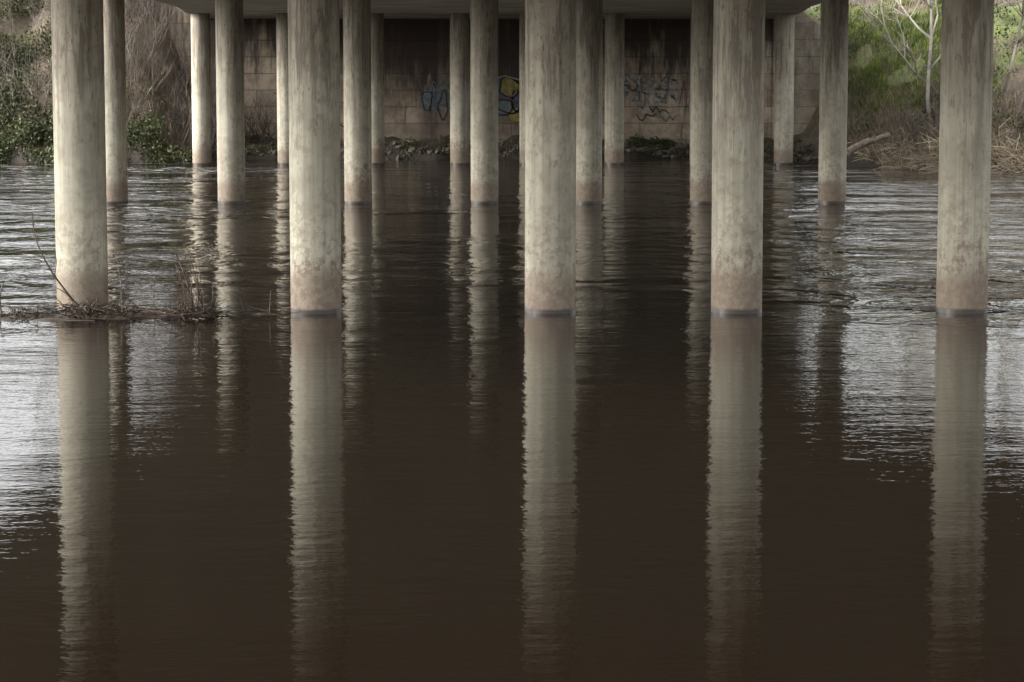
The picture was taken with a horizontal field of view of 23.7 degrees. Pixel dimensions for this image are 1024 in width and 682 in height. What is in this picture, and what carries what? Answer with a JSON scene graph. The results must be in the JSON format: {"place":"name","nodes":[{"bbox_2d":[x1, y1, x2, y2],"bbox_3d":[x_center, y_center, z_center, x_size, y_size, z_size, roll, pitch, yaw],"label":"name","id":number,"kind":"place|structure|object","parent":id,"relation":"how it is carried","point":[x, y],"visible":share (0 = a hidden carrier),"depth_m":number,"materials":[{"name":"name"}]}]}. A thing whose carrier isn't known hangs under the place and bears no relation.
{"place":"outdoors","nodes":[
{"label":"outdoors","id":0,"kind":"place"},
{"bbox_2d":[0,158,1023,681],"bbox_3d":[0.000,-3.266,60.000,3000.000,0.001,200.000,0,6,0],"label":"river","id":1,"kind":"structure","parent":0,"point":[432,450],"depth_m":21.58,"materials":[{"name":"liquid"}]},
{"bbox_2d":[0,312,278,321],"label":"mud bar","id":2,"kind":"object","parent":1,"relation":"in","point":[46,319],"visible":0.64,"depth_m":32.87,"materials":[{"name":"brown soil"}]},
{"bbox_2d":[0,212,212,314],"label":"dry branch","id":3,"kind":"object","parent":2,"relation":"on","point":[191,302],"visible":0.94,"depth_m":33.11,"materials":[{"name":"brown wood"}]},
{"bbox_2d":[0,281,296,323],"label":"driftwood debris","id":4,"kind":"object","parent":2,"relation":"on","point":[183,313],"visible":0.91,"depth_m":32.98,"materials":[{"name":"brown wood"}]},
{"bbox_2d":[0,0,1023,173],"bbox_3d":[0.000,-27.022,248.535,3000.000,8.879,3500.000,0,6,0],"label":"ground","id":5,"kind":"structure","parent":0,"point":[809,134],"depth_m":94.32,"materials":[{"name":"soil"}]},
{"bbox_2d":[51,0,108,313],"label":"concrete column","id":6,"kind":"structure","parent":5,"relation":"on","point":[78,74],"depth_m":33.30,"materials":[{"name":"grey concrete"}]},
{"bbox_2d":[0,0,216,162],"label":"ivy bushes","id":7,"kind":"object","parent":5,"relation":"on","point":[38,132],"visible":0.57,"depth_m":91.77,"materials":[{"name":"green plant"}]},
{"bbox_2d":[103,0,127,203],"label":"concrete column","id":8,"kind":"structure","parent":5,"relation":"on","point":[115,103],"depth_m":61.73,"materials":[{"name":"grey concrete"}]},
{"bbox_2d":[128,0,132,22],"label":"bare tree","id":9,"kind":"object","parent":5,"relation":"on","point":[130,11],"visible":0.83,"depth_m":96.15,"materials":[{"name":"plant"}]},
{"bbox_2d":[0,0,276,149],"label":"bare shrubs","id":10,"kind":"object","parent":5,"relation":"on","point":[259,110],"visible":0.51,"depth_m":93.94,"materials":[{"name":"plant"}]},
{"bbox_2d":[191,13,211,164],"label":"concrete column","id":11,"kind":"structure","parent":5,"relation":"on","point":[201,92],"depth_m":88.56,"materials":[{"name":"grey concrete"}]},
{"bbox_2d":[215,0,244,203],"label":"concrete column","id":12,"kind":"structure","parent":5,"relation":"on","point":[230,100],"depth_m":61.73,"materials":[{"name":"grey concrete"}]},
{"bbox_2d":[276,13,288,164],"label":"concrete column","id":13,"kind":"structure","parent":5,"relation":"on","point":[282,88],"depth_m":88.53,"materials":[{"name":"grey concrete"}]},
{"bbox_2d":[288,0,341,313],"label":"concrete column","id":14,"kind":"structure","parent":5,"relation":"on","point":[314,142],"depth_m":33.30,"materials":[{"name":"grey concrete"}]},
{"bbox_2d":[343,0,371,203],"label":"concrete column","id":15,"kind":"structure","parent":5,"relation":"on","point":[357,102],"depth_m":61.73,"materials":[{"name":"grey concrete"}]},
{"bbox_2d":[371,13,384,164],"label":"concrete column","id":16,"kind":"structure","parent":5,"relation":"on","point":[377,82],"depth_m":88.54,"materials":[{"name":"grey concrete"}]},
{"bbox_2d":[132,0,772,145],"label":"abutment wall","id":17,"kind":"structure","parent":5,"relation":"on","point":[416,56],"depth_m":97.39,"materials":[{"name":"concrete"}]},
{"bbox_2d":[215,74,689,127],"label":"wall graffiti","id":18,"kind":"object","parent":17,"relation":"attached to","point":[438,98],"depth_m":97.50,"materials":[{"name":"blue paint"}]},
{"bbox_2d":[450,13,469,164],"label":"concrete column","id":19,"kind":"structure","parent":5,"relation":"on","point":[459,100],"depth_m":88.56,"materials":[{"name":"grey concrete"}]},
{"bbox_2d":[470,0,497,203],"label":"concrete column","id":20,"kind":"structure","parent":5,"relation":"on","point":[484,86],"depth_m":61.73,"materials":[{"name":"grey concrete"}]},
{"bbox_2d":[519,13,524,164],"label":"concrete column","id":21,"kind":"structure","parent":5,"relation":"on","point":[521,88],"depth_m":88.61,"materials":[{"name":"grey concrete"}]},
{"bbox_2d":[245,129,813,160],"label":"bank weeds","id":22,"kind":"object","parent":5,"relation":"on","point":[651,141],"visible":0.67,"depth_m":95.97,"materials":[{"name":"green plant"}]},
{"bbox_2d":[212,131,859,160],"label":"rubble stones","id":23,"kind":"object","parent":5,"relation":"on","point":[628,150],"visible":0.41,"depth_m":95.34,"materials":[{"name":"stone"}]},
{"bbox_2d":[525,0,576,313],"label":"concrete column","id":24,"kind":"structure","parent":5,"relation":"on","point":[550,156],"depth_m":33.34,"materials":[{"name":"grey concrete"}]},
{"bbox_2d":[153,0,820,18],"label":"bridge deck","id":25,"kind":"structure","parent":24,"relation":"on","point":[507,9],"depth_m":81.92,"materials":[{"name":"concrete"}]},
{"bbox_2d":[576,0,602,203],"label":"concrete column","id":26,"kind":"structure","parent":5,"relation":"on","point":[589,39],"depth_m":61.72,"materials":[{"name":"grey concrete"}]},
{"bbox_2d":[605,13,624,164],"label":"concrete column","id":27,"kind":"structure","parent":5,"relation":"on","point":[614,83],"depth_m":88.55,"materials":[{"name":"grey concrete"}]},
{"bbox_2d":[690,13,691,163],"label":"concrete column","id":28,"kind":"structure","parent":5,"relation":"on","point":[690,84],"depth_m":88.73,"materials":[{"name":"grey concrete"}]},
{"bbox_2d":[690,0,713,203],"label":"concrete column","id":29,"kind":"structure","parent":5,"relation":"on","point":[701,101],"depth_m":61.72,"materials":[{"name":"grey concrete"}]},
{"bbox_2d":[711,0,764,313],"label":"concrete column","id":30,"kind":"structure","parent":5,"relation":"on","point":[738,145],"depth_m":33.34,"materials":[{"name":"grey concrete"}]},
{"bbox_2d":[774,13,794,164],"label":"concrete column","id":31,"kind":"structure","parent":5,"relation":"on","point":[784,86],"depth_m":88.55,"materials":[{"name":"grey concrete"}]},
{"bbox_2d":[772,13,819,139],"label":"wing wall","id":32,"kind":"structure","parent":5,"relation":"on","point":[807,61],"depth_m":96.68,"materials":[{"name":"concrete"}]},
{"bbox_2d":[818,0,848,203],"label":"concrete column","id":33,"kind":"structure","parent":5,"relation":"on","point":[834,22],"depth_m":61.73,"materials":[{"name":"grey concrete"}]},
{"bbox_2d":[849,0,940,96],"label":"bare tree","id":34,"kind":"object","parent":5,"relation":"on","point":[905,60],"visible":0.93,"depth_m":87.64,"materials":[{"name":"grey plant"}]},
{"bbox_2d":[812,0,1009,113],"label":"bush","id":35,"kind":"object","parent":5,"relation":"on","point":[922,37],"depth_m":93.78,"materials":[{"name":"green plant"}]},
{"bbox_2d":[806,11,1023,169],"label":"bramble thicket","id":36,"kind":"object","parent":5,"relation":"on","point":[923,120],"visible":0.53,"depth_m":86.81,"materials":[{"name":"plant"}]},
{"bbox_2d":[847,129,890,155],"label":"fallen log","id":37,"kind":"object","parent":36,"relation":"on","point":[853,148],"visible":0.98,"depth_m":85.36,"materials":[{"name":"brown wood"}]},
{"bbox_2d":[808,0,1023,158],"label":"green shrubs","id":38,"kind":"object","parent":5,"relation":"on","point":[1006,44],"visible":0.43,"depth_m":88.40,"materials":[{"name":"green plant"}]},
{"bbox_2d":[849,0,1020,5],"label":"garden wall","id":39,"kind":"structure","parent":5,"relation":"on","point":[998,2],"depth_m":102.56,"materials":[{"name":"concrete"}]},
{"bbox_2d":[847,115,1023,173],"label":"dead reeds","id":40,"kind":"object","parent":5,"relation":"on","point":[933,161],"visible":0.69,"depth_m":83.87,"materials":[{"name":"plant"}]},
{"bbox_2d":[877,0,1023,123],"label":"bare tree","id":41,"kind":"object","parent":5,"relation":"on","point":[932,27],"visible":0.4,"depth_m":87.26,"materials":[{"name":"grey plant"}]},
{"bbox_2d":[936,0,993,313],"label":"concrete column","id":42,"kind":"structure","parent":5,"relation":"on","point":[966,78],"depth_m":33.32,"materials":[{"name":"grey concrete"}]},
{"bbox_2d":[1002,0,1023,92],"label":"bare tree","id":43,"kind":"object","parent":5,"relation":"on","point":[1017,42],"visible":0.92,"depth_m":87.01,"materials":[{"name":"grey plant"}]},
{"bbox_2d":[1007,0,1023,34],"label":"bare tree","id":44,"kind":"object","parent":5,"relation":"on","point":[1016,10],"visible":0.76,"depth_m":87.00,"materials":[{"name":"plant"}]}
]}

